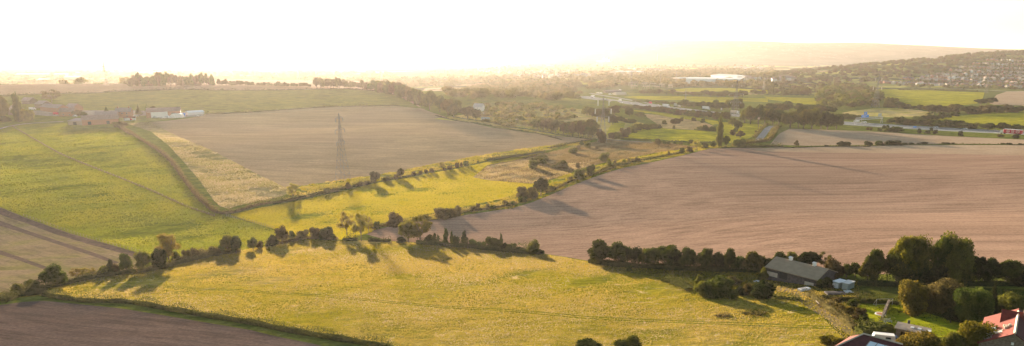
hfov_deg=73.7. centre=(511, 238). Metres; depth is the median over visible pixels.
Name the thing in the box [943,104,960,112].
tree
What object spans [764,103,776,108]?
tree
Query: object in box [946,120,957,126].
tree
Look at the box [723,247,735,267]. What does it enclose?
tree
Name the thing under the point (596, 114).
tree
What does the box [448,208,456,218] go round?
bush
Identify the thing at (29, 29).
sky
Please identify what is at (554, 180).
grass ride
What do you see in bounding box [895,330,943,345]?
tree
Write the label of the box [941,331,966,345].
tree
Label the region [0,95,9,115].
columnar tree
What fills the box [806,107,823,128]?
tree
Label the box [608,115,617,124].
tree
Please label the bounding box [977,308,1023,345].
stone house
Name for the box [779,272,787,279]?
door
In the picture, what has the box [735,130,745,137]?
tree
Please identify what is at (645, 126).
bush
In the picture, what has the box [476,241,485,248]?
tree
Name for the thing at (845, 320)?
hedge
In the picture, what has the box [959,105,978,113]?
tree
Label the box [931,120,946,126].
tree
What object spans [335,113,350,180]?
electricity pylon
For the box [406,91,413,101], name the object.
tree
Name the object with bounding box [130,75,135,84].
tree
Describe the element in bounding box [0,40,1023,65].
hills
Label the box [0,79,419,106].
hilltop field
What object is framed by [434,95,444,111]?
tree
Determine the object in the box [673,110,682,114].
tree
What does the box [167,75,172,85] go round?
tree
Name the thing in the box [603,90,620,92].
depot shed
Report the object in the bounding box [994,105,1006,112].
tree
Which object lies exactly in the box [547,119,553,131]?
tree
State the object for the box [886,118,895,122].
tree
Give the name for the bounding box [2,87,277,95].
hedge
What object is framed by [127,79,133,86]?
tree
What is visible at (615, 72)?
warehouse
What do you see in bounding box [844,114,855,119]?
bush
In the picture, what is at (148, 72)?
warehouse
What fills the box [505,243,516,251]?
tree
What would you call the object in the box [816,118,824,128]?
tree
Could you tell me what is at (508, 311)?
grass track
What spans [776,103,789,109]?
tree
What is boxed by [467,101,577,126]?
scrub
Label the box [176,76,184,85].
tree
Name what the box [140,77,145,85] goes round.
tree
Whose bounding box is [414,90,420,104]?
tree
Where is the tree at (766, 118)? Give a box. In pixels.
[760,108,769,123]
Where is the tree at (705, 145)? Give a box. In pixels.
[701,142,708,147]
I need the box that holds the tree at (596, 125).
[592,121,599,128]
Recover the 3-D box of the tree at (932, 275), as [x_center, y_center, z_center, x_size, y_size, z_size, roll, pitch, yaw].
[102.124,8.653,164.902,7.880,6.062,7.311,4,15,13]
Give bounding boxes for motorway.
[579,96,1023,134]
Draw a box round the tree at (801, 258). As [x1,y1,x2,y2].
[798,253,805,262]
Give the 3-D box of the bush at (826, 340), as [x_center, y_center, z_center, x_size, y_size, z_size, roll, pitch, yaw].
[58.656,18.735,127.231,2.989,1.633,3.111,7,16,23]
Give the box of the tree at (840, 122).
[830,114,843,128]
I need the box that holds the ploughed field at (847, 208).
[367,148,1023,274]
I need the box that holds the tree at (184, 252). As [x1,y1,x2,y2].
[181,249,192,257]
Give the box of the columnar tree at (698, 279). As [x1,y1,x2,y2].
[694,274,701,284]
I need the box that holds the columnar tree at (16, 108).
[10,93,22,121]
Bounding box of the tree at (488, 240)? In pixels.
[485,236,501,247]
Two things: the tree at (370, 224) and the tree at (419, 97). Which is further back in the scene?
the tree at (419, 97)
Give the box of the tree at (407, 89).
[404,86,410,96]
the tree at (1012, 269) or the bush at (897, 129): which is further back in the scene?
the bush at (897, 129)
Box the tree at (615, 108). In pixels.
[607,105,620,114]
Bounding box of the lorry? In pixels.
[1000,129,1022,134]
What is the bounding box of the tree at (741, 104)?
[737,98,744,109]
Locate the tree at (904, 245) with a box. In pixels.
[886,235,917,274]
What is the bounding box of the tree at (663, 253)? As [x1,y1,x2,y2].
[655,245,681,265]
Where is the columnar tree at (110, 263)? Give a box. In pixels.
[106,259,113,271]
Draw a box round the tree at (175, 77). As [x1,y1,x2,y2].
[172,75,177,85]
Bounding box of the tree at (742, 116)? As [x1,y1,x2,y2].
[739,109,749,122]
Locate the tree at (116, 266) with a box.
[111,263,119,270]
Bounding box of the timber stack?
[824,291,845,294]
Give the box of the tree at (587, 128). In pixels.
[583,126,593,136]
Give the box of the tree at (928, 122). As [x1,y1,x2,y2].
[923,120,932,125]
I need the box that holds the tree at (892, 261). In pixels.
[884,251,914,280]
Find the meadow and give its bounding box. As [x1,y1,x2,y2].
[18,240,842,345]
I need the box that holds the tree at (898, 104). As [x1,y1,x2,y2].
[893,101,905,108]
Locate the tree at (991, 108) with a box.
[982,104,997,113]
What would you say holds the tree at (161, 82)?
on the hilltop field at (38, 88)
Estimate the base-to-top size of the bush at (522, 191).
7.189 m
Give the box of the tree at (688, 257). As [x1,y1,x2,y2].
[678,246,697,265]
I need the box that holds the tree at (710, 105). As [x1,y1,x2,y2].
[704,102,714,107]
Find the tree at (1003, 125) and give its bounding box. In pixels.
[994,122,1011,129]
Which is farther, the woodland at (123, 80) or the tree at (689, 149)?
the woodland at (123, 80)
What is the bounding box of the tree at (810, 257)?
[801,251,822,264]
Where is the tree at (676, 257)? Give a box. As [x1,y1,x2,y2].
[669,250,681,265]
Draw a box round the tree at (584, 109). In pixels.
[581,105,589,113]
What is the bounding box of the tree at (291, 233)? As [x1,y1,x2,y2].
[288,230,295,237]
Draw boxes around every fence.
[12,125,214,215]
[23,214,139,251]
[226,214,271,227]
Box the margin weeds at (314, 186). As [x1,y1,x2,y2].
[286,140,590,198]
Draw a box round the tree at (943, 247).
[930,236,953,272]
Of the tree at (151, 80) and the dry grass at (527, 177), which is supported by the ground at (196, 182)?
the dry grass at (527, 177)
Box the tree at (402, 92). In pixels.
[400,86,405,96]
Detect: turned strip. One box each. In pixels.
[0,208,134,256]
[0,221,118,263]
[0,250,45,268]
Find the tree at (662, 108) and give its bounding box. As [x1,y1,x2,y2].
[659,106,666,111]
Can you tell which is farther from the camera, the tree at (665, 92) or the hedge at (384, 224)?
the tree at (665, 92)
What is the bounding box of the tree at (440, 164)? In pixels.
[437,162,444,168]
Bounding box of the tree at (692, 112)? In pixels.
[686,110,695,115]
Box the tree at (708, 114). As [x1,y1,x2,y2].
[705,111,712,118]
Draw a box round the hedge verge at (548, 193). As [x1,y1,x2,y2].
[367,145,720,233]
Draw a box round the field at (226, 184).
[128,122,293,207]
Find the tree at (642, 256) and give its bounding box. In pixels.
[637,248,649,263]
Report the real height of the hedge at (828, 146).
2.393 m
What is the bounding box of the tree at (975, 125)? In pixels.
[968,122,979,128]
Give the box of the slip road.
[590,93,656,104]
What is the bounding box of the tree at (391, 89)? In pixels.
[388,82,397,92]
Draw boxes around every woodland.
[0,69,399,83]
[396,67,778,86]
[441,77,582,99]
[584,76,771,88]
[814,82,884,107]
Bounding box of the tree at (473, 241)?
[469,239,476,244]
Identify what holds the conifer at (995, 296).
on the yard grass at (888, 292)
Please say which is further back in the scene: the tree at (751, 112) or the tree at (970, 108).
the tree at (970, 108)
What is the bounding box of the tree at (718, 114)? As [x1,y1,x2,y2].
[715,112,723,117]
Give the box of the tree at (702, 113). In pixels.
[700,111,706,117]
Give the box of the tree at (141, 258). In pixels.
[133,250,152,268]
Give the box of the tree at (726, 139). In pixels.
[723,135,730,144]
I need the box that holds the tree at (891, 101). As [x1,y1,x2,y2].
[887,97,899,107]
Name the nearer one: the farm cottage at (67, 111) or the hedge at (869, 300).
the hedge at (869, 300)
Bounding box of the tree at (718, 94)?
[713,92,723,95]
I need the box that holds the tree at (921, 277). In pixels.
[894,270,925,285]
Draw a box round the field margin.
[287,141,589,197]
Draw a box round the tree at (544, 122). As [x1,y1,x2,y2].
[541,118,549,130]
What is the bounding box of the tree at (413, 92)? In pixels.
[411,88,416,99]
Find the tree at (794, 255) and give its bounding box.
[787,251,800,261]
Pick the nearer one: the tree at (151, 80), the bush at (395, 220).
the bush at (395, 220)
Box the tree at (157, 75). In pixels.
[155,71,160,85]
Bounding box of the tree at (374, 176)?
[369,171,380,182]
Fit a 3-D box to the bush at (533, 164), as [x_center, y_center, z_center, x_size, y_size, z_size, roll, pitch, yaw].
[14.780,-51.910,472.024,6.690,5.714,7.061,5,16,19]
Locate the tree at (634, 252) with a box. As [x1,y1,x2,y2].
[625,246,642,262]
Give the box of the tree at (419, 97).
[417,92,423,105]
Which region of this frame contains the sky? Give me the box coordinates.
[0,0,1023,59]
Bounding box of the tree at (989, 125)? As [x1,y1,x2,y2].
[979,123,995,129]
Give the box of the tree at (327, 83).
[324,78,329,87]
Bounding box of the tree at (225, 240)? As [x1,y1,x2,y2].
[219,235,231,249]
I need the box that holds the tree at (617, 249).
[607,241,629,260]
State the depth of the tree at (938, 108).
928.47 m
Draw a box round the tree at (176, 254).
[171,251,179,260]
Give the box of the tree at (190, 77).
[188,73,194,85]
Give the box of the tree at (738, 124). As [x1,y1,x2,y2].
[734,121,742,128]
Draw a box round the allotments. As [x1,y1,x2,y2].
[436,108,642,139]
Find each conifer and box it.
[135,104,142,114]
[990,283,999,315]
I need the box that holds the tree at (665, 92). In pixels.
[660,90,668,93]
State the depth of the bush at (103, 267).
206.31 m
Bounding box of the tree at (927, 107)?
[922,104,937,111]
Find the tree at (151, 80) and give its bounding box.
[148,77,154,85]
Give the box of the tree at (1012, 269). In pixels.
[996,259,1023,281]
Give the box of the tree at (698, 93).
[693,92,705,95]
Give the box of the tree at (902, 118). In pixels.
[896,116,906,123]
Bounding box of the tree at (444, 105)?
[440,99,452,114]
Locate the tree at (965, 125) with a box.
[957,122,972,127]
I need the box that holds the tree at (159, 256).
[151,248,166,267]
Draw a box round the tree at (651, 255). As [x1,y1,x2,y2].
[643,247,660,263]
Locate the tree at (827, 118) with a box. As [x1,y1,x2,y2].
[820,111,839,129]
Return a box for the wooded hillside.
[750,49,1023,95]
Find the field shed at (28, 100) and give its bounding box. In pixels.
[21,97,36,103]
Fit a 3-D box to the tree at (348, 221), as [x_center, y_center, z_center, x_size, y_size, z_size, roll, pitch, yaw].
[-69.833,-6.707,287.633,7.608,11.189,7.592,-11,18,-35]
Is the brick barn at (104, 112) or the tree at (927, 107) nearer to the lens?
the brick barn at (104, 112)
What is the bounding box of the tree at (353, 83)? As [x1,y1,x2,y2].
[351,81,356,86]
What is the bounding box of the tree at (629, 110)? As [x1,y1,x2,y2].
[625,107,633,116]
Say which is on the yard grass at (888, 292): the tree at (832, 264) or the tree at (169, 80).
the tree at (832, 264)
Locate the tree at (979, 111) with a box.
[966,107,983,113]
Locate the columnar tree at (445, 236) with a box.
[443,228,447,241]
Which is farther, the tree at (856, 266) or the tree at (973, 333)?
the tree at (856, 266)
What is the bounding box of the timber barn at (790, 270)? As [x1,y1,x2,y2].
[765,256,836,285]
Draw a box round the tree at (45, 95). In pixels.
[40,89,61,102]
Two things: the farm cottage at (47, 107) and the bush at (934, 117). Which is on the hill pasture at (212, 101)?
the farm cottage at (47, 107)
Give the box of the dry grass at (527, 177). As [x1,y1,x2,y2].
[474,161,590,182]
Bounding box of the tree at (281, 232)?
[274,225,288,242]
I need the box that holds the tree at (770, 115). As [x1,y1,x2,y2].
[766,108,779,124]
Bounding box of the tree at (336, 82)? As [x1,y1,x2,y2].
[334,77,339,86]
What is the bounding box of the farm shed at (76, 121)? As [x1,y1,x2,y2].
[68,118,81,124]
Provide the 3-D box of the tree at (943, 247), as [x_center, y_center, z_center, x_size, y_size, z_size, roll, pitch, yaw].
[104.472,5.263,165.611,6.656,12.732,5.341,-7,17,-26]
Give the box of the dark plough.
[0,301,320,345]
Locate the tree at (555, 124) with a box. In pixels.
[551,120,559,132]
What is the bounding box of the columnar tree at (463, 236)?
[461,230,467,243]
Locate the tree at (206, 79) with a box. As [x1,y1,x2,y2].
[203,73,208,83]
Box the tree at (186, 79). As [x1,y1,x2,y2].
[183,76,188,85]
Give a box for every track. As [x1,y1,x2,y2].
[0,121,62,128]
[12,126,213,215]
[84,286,832,326]
[88,287,827,328]
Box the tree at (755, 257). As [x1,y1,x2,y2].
[743,251,765,268]
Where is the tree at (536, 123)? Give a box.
[533,120,540,129]
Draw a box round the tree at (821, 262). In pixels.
[818,251,830,264]
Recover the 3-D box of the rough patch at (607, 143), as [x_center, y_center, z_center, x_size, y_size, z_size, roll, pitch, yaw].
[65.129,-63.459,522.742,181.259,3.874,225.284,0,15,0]
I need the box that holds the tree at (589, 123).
[583,119,594,127]
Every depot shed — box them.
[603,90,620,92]
[613,92,625,94]
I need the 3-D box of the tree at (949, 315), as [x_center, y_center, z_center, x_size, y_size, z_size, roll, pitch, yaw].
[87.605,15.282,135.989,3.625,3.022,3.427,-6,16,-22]
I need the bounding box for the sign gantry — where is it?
[854,112,882,124]
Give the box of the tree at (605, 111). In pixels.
[599,109,608,119]
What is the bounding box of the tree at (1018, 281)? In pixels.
[1009,271,1023,287]
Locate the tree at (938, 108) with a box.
[930,105,943,112]
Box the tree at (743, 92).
[738,90,747,96]
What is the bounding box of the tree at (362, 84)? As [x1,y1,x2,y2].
[359,79,364,87]
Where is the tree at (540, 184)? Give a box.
[533,178,548,194]
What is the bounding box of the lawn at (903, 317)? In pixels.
[857,304,961,336]
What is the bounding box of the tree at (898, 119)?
[893,117,900,122]
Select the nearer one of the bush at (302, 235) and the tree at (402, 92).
the bush at (302, 235)
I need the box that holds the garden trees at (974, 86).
[897,56,1023,88]
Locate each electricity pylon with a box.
[100,59,108,85]
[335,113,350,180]
[595,96,611,140]
[730,80,743,117]
[870,73,881,107]
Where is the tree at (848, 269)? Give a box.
[842,263,854,276]
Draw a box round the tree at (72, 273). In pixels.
[69,268,80,275]
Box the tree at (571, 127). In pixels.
[567,122,574,134]
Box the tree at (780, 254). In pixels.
[771,251,788,259]
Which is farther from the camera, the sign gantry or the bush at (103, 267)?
the sign gantry
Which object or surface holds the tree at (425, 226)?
on the ploughed field at (847, 208)
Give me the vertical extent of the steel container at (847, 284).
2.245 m
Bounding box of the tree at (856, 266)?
[851,262,860,276]
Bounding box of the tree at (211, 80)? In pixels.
[208,74,214,84]
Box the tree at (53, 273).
[37,263,67,283]
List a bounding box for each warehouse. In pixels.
[14,73,52,76]
[63,76,84,79]
[136,71,163,73]
[610,71,625,74]
[686,77,743,82]
[711,74,743,77]
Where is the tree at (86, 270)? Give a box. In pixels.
[80,268,89,274]
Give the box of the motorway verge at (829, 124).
[579,96,1023,135]
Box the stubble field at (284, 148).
[151,106,589,186]
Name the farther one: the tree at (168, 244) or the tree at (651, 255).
the tree at (168, 244)
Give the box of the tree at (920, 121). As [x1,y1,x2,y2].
[916,118,928,124]
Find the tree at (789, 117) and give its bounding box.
[780,110,798,127]
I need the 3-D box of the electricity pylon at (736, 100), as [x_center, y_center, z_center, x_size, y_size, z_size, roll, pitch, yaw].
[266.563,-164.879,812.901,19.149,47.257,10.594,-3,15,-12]
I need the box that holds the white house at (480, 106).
[473,103,484,110]
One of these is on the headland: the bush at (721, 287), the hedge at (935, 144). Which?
the hedge at (935, 144)
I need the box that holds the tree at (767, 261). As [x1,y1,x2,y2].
[762,258,771,266]
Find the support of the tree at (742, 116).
on the ground at (196, 182)
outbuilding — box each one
[123,116,135,120]
[835,333,902,345]
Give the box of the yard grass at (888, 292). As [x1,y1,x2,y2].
[603,266,1023,340]
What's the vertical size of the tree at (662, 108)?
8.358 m
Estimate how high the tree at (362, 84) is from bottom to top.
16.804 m
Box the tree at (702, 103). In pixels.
[696,101,705,107]
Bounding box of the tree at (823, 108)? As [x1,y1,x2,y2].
[816,105,826,111]
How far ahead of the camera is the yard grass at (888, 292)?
163.11 m
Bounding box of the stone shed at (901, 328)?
[894,320,931,335]
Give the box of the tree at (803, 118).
[797,109,811,128]
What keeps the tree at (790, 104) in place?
on the ground at (196, 182)
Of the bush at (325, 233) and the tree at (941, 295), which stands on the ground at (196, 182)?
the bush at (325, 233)
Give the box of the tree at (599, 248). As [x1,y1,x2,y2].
[587,239,610,259]
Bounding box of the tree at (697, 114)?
[694,110,700,117]
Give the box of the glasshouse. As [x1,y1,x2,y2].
[185,110,203,115]
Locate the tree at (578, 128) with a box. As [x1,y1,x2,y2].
[574,121,582,136]
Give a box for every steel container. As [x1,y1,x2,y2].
[832,279,845,287]
[842,280,854,289]
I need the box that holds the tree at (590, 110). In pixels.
[587,107,596,116]
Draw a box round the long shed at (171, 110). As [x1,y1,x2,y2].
[145,107,180,117]
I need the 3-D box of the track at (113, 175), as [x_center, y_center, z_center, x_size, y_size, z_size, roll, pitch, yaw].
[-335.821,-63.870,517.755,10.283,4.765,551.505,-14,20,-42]
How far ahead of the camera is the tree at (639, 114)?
842.78 m
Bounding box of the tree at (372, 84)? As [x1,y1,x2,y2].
[370,80,375,89]
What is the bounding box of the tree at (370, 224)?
[365,215,372,230]
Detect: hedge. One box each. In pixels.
[0,284,50,301]
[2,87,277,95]
[8,263,136,290]
[40,288,399,345]
[118,126,132,134]
[120,126,271,213]
[133,247,240,272]
[205,103,399,113]
[264,234,338,244]
[270,193,306,203]
[279,87,393,94]
[306,178,376,196]
[342,232,358,240]
[368,236,390,241]
[369,216,431,228]
[381,172,422,178]
[416,235,543,253]
[435,115,561,139]
[446,114,596,139]
[460,201,516,212]
[484,147,546,160]
[543,166,615,192]
[548,139,591,147]
[588,254,759,270]
[595,152,680,173]
[621,137,651,140]
[665,261,760,272]
[669,140,710,142]
[721,146,744,147]
[731,123,781,145]
[744,141,782,147]
[752,123,768,137]
[771,292,800,300]
[783,145,870,147]
[804,288,858,328]
[821,290,870,300]
[854,311,895,333]
[857,272,1023,286]
[857,290,899,304]
[871,143,1023,145]
[898,88,977,90]
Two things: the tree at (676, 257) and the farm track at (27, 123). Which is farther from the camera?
the farm track at (27, 123)
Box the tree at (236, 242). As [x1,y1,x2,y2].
[230,235,241,252]
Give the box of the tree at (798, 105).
[793,103,805,108]
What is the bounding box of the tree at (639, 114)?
[633,112,645,115]
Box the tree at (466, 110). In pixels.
[458,106,474,118]
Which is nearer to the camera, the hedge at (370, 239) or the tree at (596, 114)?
the hedge at (370, 239)
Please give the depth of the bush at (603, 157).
487.08 m
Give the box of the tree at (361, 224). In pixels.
[351,212,368,240]
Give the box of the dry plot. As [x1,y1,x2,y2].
[645,114,711,129]
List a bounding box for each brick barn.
[81,114,118,124]
[94,111,118,115]
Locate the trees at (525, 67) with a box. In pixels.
[419,64,779,78]
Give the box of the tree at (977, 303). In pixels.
[952,286,994,324]
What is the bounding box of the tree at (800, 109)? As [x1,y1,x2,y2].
[796,107,803,127]
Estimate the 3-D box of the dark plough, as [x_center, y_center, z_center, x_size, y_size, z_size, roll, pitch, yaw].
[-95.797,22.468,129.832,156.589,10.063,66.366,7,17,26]
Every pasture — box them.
[0,123,277,261]
[3,89,423,118]
[232,154,535,239]
[484,97,605,106]
[606,122,624,134]
[624,128,716,140]
[628,96,767,102]
[634,110,717,123]
[675,88,767,93]
[708,122,761,142]
[764,96,817,104]
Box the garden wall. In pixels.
[880,300,889,320]
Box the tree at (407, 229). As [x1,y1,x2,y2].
[398,219,417,241]
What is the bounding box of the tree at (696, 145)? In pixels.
[690,140,702,148]
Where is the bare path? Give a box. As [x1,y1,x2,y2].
[781,286,859,334]
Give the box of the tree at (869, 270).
[857,261,880,280]
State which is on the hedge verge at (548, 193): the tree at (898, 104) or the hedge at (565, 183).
the hedge at (565, 183)
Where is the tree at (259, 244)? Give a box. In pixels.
[256,241,263,248]
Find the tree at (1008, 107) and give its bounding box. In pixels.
[1002,104,1013,111]
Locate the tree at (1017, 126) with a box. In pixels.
[1007,124,1023,129]
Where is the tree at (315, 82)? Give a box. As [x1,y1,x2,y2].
[313,77,318,87]
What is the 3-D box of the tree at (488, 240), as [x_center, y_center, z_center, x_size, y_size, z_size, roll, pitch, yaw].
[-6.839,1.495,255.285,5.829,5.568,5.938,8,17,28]
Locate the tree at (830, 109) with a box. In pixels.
[825,106,837,111]
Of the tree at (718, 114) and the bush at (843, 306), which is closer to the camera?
the bush at (843, 306)
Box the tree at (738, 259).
[731,256,743,268]
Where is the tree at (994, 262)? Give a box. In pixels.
[984,257,1001,279]
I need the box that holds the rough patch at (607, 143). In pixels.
[484,140,694,182]
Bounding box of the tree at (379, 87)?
[377,82,383,92]
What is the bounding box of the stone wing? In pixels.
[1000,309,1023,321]
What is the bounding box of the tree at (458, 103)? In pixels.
[450,98,462,108]
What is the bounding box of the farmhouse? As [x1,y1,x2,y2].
[115,106,132,117]
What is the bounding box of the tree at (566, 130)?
[563,122,569,132]
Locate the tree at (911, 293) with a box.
[898,279,932,316]
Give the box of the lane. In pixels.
[756,126,773,139]
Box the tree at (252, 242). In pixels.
[246,236,257,249]
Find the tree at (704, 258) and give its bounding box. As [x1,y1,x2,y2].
[695,247,714,269]
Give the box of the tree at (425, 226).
[412,215,431,239]
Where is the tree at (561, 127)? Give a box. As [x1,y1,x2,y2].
[559,122,566,134]
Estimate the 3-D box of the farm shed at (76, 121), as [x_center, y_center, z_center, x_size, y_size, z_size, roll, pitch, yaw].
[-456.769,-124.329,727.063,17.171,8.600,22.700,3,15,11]
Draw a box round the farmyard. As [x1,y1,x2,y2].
[33,110,203,117]
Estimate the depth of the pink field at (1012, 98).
1246.69 m
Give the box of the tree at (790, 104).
[783,101,793,110]
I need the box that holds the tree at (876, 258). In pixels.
[864,249,887,274]
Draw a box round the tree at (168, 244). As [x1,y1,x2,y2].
[154,233,181,260]
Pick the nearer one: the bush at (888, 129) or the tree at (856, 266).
the tree at (856, 266)
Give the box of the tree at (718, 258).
[713,252,724,266]
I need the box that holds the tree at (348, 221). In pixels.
[336,211,355,234]
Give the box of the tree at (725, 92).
[719,90,729,96]
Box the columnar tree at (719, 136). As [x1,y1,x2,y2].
[715,116,724,145]
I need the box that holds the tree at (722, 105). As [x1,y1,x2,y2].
[714,102,727,108]
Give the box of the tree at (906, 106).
[901,104,911,108]
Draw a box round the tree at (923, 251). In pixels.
[910,234,936,277]
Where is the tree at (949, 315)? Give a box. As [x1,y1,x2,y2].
[942,308,958,322]
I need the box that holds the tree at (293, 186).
[286,183,300,197]
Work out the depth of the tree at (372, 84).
1075.10 m
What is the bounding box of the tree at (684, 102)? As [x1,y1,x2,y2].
[677,99,690,106]
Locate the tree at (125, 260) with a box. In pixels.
[119,253,132,269]
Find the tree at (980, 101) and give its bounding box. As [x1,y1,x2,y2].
[974,99,987,104]
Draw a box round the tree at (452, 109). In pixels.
[447,103,458,117]
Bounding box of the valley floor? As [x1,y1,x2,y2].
[0,52,1023,98]
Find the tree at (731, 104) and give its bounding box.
[727,99,740,109]
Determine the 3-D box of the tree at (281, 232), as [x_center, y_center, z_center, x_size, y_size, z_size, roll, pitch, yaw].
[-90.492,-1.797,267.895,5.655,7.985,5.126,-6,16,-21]
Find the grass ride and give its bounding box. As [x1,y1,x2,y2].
[517,149,684,192]
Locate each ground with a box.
[0,84,1023,345]
[777,286,803,295]
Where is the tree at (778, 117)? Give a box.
[773,109,785,123]
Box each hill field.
[876,89,984,105]
[939,113,1023,125]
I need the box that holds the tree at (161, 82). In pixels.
[159,72,166,85]
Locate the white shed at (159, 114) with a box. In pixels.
[147,112,167,117]
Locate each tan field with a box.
[0,207,136,292]
[771,129,1023,145]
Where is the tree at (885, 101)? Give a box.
[883,97,890,106]
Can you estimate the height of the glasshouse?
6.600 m
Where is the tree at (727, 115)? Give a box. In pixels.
[723,112,730,120]
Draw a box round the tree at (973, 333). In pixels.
[956,320,998,345]
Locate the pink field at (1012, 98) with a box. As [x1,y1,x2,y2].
[989,91,1023,105]
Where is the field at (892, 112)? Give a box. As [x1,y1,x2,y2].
[844,108,933,116]
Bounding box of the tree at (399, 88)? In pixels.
[396,84,405,96]
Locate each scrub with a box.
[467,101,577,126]
[713,312,730,316]
[739,308,767,315]
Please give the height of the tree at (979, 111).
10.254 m
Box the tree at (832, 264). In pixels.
[824,257,844,278]
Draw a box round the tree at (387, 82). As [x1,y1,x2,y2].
[385,80,392,93]
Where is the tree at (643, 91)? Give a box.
[639,89,648,93]
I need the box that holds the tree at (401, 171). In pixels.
[396,168,404,175]
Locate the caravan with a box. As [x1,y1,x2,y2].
[872,332,895,340]
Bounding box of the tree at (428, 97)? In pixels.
[420,90,435,109]
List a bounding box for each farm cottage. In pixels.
[34,101,51,107]
[40,103,68,112]
[58,106,76,115]
[66,103,82,110]
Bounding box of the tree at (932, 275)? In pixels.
[922,263,948,283]
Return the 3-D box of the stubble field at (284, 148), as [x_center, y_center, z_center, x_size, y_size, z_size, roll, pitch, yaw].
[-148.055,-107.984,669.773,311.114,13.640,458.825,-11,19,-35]
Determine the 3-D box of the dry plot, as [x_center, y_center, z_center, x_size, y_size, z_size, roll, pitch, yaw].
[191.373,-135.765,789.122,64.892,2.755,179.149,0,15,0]
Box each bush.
[0,116,10,121]
[11,283,23,290]
[20,109,34,121]
[23,279,38,286]
[71,110,81,115]
[97,265,107,273]
[111,121,127,126]
[190,247,199,255]
[208,246,220,255]
[265,234,279,246]
[295,229,308,239]
[309,227,319,238]
[318,226,335,240]
[323,188,329,193]
[345,182,350,188]
[373,221,379,228]
[382,175,390,181]
[386,211,403,227]
[396,236,405,242]
[422,214,429,220]
[434,207,451,219]
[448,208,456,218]
[452,235,459,246]
[454,205,461,216]
[469,205,477,211]
[516,186,528,198]
[517,196,526,202]
[526,239,539,253]
[527,187,537,198]
[528,160,537,167]
[536,154,548,159]
[538,157,546,163]
[551,164,559,168]
[556,160,568,168]
[568,147,577,153]
[572,168,585,179]
[573,337,602,345]
[584,142,591,147]
[586,164,594,175]
[597,131,606,142]
[598,152,609,160]
[608,132,615,138]
[613,334,641,345]
[614,132,622,138]
[619,127,628,136]
[627,119,636,122]
[630,125,636,132]
[633,123,642,130]
[642,124,650,129]
[649,124,659,128]
[654,138,661,144]
[670,118,681,123]
[693,280,705,296]
[702,275,739,299]
[708,126,716,130]
[727,276,742,284]
[733,138,745,146]
[735,286,747,295]
[742,283,753,295]
[750,279,776,299]
[757,267,768,279]
[814,279,834,287]
[818,334,833,345]
[828,296,841,306]
[831,336,844,344]
[835,303,844,310]
[836,141,851,145]
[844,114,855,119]
[844,306,854,314]
[847,298,859,306]
[851,307,868,319]
[857,314,868,323]
[864,141,873,145]
[884,127,894,131]
[884,140,904,145]
[891,126,903,131]
[928,114,939,118]
[937,112,946,118]
[950,112,959,115]
[997,291,1023,312]
[998,303,1007,310]
[1012,134,1019,138]
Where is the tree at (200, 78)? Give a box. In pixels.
[198,72,203,82]
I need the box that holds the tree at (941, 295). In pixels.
[922,277,964,313]
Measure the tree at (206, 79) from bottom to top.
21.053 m
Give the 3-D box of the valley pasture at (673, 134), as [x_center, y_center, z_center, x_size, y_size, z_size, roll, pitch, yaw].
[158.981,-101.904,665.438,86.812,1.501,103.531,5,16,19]
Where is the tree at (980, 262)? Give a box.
[972,255,992,280]
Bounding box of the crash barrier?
[605,99,1023,132]
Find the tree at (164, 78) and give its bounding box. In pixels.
[161,73,166,83]
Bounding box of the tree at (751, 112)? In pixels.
[745,105,758,123]
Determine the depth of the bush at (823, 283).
168.54 m
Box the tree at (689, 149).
[686,146,693,151]
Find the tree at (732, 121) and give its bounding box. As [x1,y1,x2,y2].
[727,118,737,125]
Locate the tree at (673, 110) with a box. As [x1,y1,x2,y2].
[668,108,679,112]
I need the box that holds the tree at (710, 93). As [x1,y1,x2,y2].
[704,91,715,95]
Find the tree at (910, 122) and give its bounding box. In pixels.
[903,119,918,124]
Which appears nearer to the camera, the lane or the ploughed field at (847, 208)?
the ploughed field at (847, 208)
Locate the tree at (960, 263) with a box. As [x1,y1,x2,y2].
[939,230,978,285]
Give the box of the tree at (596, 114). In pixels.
[591,109,602,117]
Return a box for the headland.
[755,145,1023,154]
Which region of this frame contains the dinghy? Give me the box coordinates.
[798,287,810,290]
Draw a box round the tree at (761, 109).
[753,104,765,123]
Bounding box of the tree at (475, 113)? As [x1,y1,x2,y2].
[469,109,481,119]
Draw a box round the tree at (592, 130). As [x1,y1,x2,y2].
[587,126,596,136]
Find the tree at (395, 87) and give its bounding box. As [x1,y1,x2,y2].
[394,85,397,95]
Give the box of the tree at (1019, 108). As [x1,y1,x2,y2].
[1011,105,1023,112]

